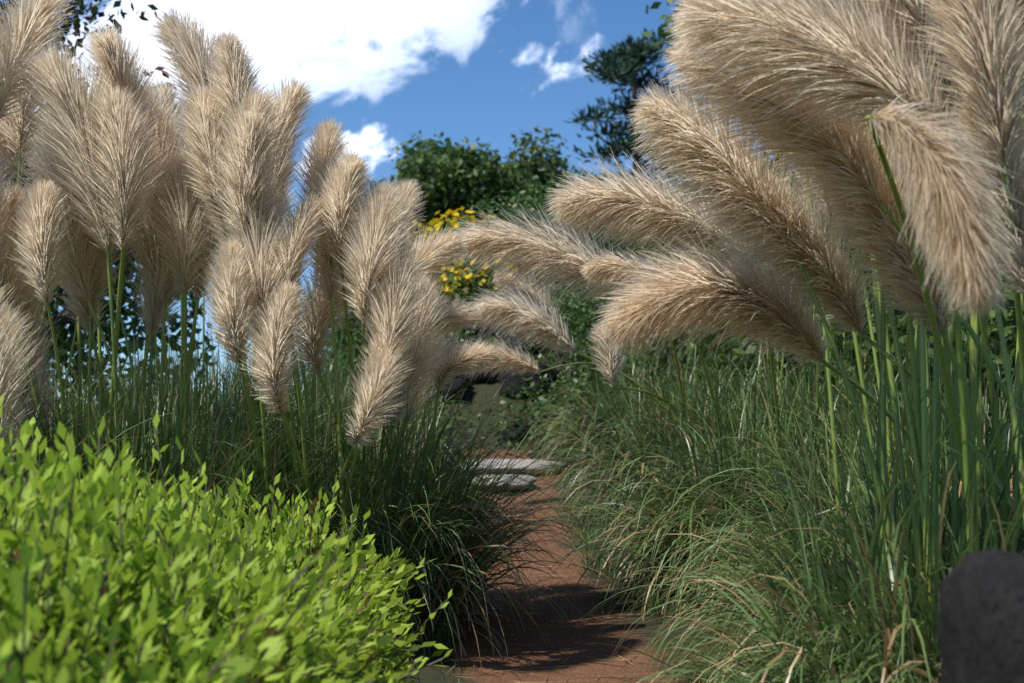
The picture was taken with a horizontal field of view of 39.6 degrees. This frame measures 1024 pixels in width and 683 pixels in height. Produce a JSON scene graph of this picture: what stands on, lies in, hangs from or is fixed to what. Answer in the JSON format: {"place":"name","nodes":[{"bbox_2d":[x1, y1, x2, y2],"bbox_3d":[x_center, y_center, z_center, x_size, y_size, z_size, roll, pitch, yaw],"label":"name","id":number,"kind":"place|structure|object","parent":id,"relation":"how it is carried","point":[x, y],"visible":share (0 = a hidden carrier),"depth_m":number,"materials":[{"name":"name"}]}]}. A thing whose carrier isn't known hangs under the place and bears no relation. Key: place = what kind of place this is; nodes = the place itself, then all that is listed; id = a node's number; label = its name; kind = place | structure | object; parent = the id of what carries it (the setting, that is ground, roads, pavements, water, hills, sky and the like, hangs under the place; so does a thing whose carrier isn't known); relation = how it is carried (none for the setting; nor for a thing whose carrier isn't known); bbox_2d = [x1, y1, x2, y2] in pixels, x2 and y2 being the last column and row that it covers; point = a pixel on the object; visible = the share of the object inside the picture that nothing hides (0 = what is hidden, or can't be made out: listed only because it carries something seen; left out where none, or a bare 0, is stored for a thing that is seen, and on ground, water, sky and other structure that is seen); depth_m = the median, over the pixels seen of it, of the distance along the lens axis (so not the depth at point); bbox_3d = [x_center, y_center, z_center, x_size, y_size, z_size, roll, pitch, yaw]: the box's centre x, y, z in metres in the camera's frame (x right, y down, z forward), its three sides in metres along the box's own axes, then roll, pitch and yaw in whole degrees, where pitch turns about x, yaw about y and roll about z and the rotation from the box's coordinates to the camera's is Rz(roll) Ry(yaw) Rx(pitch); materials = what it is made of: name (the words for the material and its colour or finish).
{"place":"outdoors","nodes":[
{"label":"outdoors","id":0,"kind":"place"},
{"bbox_2d":[59,0,494,108],"bbox_3d":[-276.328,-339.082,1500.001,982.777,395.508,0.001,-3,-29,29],"label":"cloud","id":1,"kind":"structure","parent":0,"point":[320,46],"depth_m":1431.03,"materials":[{"name":"white"}]},
{"bbox_2d":[299,126,396,175],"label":"cloud","id":2,"kind":"structure","parent":0,"point":[366,139],"depth_m":1441.32,"materials":[{"name":"white"}]},
{"bbox_2d":[0,0,842,408],"label":"sky","id":3,"kind":"structure","parent":0,"point":[485,91],"materials":[{"name":"blue"}]},
{"bbox_2d":[520,47,589,79],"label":"cloud","id":4,"kind":"structure","parent":0,"point":[556,68],"depth_m":1543.42,"materials":[{"name":"white"}]},
{"bbox_2d":[393,281,1015,682],"bbox_3d":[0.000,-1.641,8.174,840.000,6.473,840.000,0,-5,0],"label":"ground","id":5,"kind":"structure","parent":0,"point":[561,665],"depth_m":6.31,"materials":[{"name":"brown soil"}]},
{"bbox_2d":[0,393,452,682],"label":"hedge","id":6,"kind":"object","parent":5,"relation":"on","point":[236,661],"depth_m":2.44,"materials":[{"name":"green plant"}]},
{"bbox_2d":[408,440,463,462],"bbox_3d":[-0.622,0.934,11.261,0.443,0.305,0.429,5,-7,-43],"label":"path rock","id":7,"kind":"object","parent":5,"relation":"on","point":[444,446],"visible":0.04,"depth_m":11.20,"materials":[{"name":"grey stone"}]},
{"bbox_2d":[433,379,474,400],"bbox_3d":[-0.552,0.454,13.320,0.322,0.216,0.328,-2,-5,19],"label":"path rock","id":8,"kind":"object","parent":5,"relation":"on","point":[456,385],"visible":0.65,"depth_m":13.19,"materials":[{"name":"grey stone"}]},
{"bbox_2d":[443,323,472,334],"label":"path rock","id":9,"kind":"object","parent":5,"relation":"on","point":[464,331],"visible":0.12,"depth_m":14.94,"materials":[{"name":"grey stone"}]},
{"bbox_2d":[434,338,485,361],"bbox_3d":[-0.504,0.149,14.027,0.548,0.371,0.593,3,-6,-32],"label":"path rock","id":10,"kind":"object","parent":5,"relation":"on","point":[450,341],"visible":0.06,"depth_m":13.83,"materials":[{"name":"grey stone"}]},
{"bbox_2d":[406,206,525,305],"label":"yellow flowers","id":11,"kind":"object","parent":5,"relation":"on","point":[436,221],"visible":0.23,"depth_m":16.90,"materials":[{"name":"yellow plant"}]},
{"bbox_2d":[448,335,489,344],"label":"path rock","id":12,"kind":"object","parent":5,"relation":"on","point":[470,336],"visible":0.19,"depth_m":14.32,"materials":[{"name":"grey stone"}]},
{"bbox_2d":[457,366,494,380],"bbox_3d":[-0.376,0.260,13.768,0.415,0.262,0.367,0,-5,-1],"label":"path rock","id":13,"kind":"object","parent":5,"relation":"on","point":[485,377],"visible":0.25,"depth_m":13.61,"materials":[{"name":"grey stone"}]},
{"bbox_2d":[471,325,481,333],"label":"path rock","id":14,"kind":"object","parent":5,"relation":"on","point":[477,331],"visible":0.15,"depth_m":15.16,"materials":[{"name":"grey stone"}]},
{"bbox_2d":[465,474,536,488],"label":"stone slab","id":15,"kind":"structure","parent":5,"relation":"on","point":[522,482],"depth_m":10.35,"materials":[{"name":"grey stone"}]},
{"bbox_2d":[483,326,519,344],"bbox_3d":[-0.117,-0.042,14.680,0.347,0.232,0.474,1,-5,-13],"label":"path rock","id":16,"kind":"object","parent":5,"relation":"on","point":[493,334],"visible":0.2,"depth_m":14.48,"materials":[{"name":"grey stone"}]},
{"bbox_2d":[0,0,1011,456],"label":"tree branches","id":17,"kind":"object","parent":5,"relation":"on","point":[64,318],"visible":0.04,"depth_m":13.20,"materials":[{"name":"brown plant"}]},
{"bbox_2d":[0,0,176,291],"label":"tree leaves","id":18,"kind":"object","parent":17,"relation":"on","point":[88,18],"visible":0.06,"depth_m":11.36,"materials":[{"name":"green plant"}]},
{"bbox_2d":[564,27,715,197],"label":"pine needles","id":19,"kind":"object","parent":17,"relation":"on","point":[622,55],"visible":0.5,"depth_m":61.84,"materials":[{"name":"green plant"}]},
{"bbox_2d":[0,0,1023,682],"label":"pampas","id":20,"kind":"object","parent":5,"relation":"on","point":[794,575],"depth_m":5.51,"materials":[{"name":"green plant"}]},
{"bbox_2d":[0,0,1023,479],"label":"pampas grass plumes","id":21,"kind":"object","parent":20,"relation":"attached to","point":[168,192],"visible":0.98,"depth_m":5.18,"materials":[{"name":"beige plant"}]},
{"bbox_2d":[0,0,1023,454],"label":"tree leaves","id":22,"kind":"object","parent":5,"relation":"on","point":[468,174],"visible":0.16,"depth_m":11.90,"materials":[{"name":"green plant"}]},
{"bbox_2d":[501,423,527,439],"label":"path rock","id":23,"kind":"object","parent":5,"relation":"on","point":[513,425],"visible":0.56,"depth_m":12.47,"materials":[{"name":"grey stone"}]},
{"bbox_2d":[462,459,568,473],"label":"stone slab","id":24,"kind":"structure","parent":5,"relation":"on","point":[524,463],"depth_m":11.13,"materials":[{"name":"grey stone"}]},
{"bbox_2d":[497,329,542,352],"bbox_3d":[0.057,0.001,14.541,0.528,0.256,0.398,-4,-6,36],"label":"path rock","id":25,"kind":"object","parent":5,"relation":"on","point":[532,348],"visible":0.22,"depth_m":14.37,"materials":[{"name":"grey stone"}]},
{"bbox_2d":[499,361,560,396],"bbox_3d":[0.143,0.363,13.478,0.539,0.336,0.520,-2,-5,23],"label":"path rock","id":26,"kind":"object","parent":5,"relation":"on","point":[511,380],"visible":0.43,"depth_m":13.26,"materials":[{"name":"grey stone"}]},
{"bbox_2d":[527,441,552,459],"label":"path rock","id":27,"kind":"object","parent":5,"relation":"on","point":[529,444],"visible":0.18,"depth_m":12.17,"materials":[{"name":"grey stone"}]},
{"bbox_2d":[309,126,780,393],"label":"tree leaves","id":28,"kind":"object","parent":5,"relation":"on","point":[547,171],"visible":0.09,"depth_m":35.63,"materials":[{"name":"green plant"}]},
{"bbox_2d":[291,174,821,454],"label":"shrub leaves","id":29,"kind":"object","parent":5,"relation":"on","point":[581,309],"visible":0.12,"depth_m":14.72,"materials":[{"name":"green plant"}]},
{"bbox_2d":[543,441,588,470],"bbox_3d":[0.547,0.938,11.560,0.528,0.251,0.454,3,-6,-30],"label":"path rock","id":30,"kind":"object","parent":5,"relation":"on","point":[549,449],"visible":0.09,"depth_m":11.36,"materials":[{"name":"grey stone"}]},
{"bbox_2d":[937,549,1023,682],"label":"rock","id":31,"kind":"object","parent":5,"relation":"on","point":[980,633],"visible":1,"depth_m":1.74,"materials":[{"name":"grey stone"}]}
]}

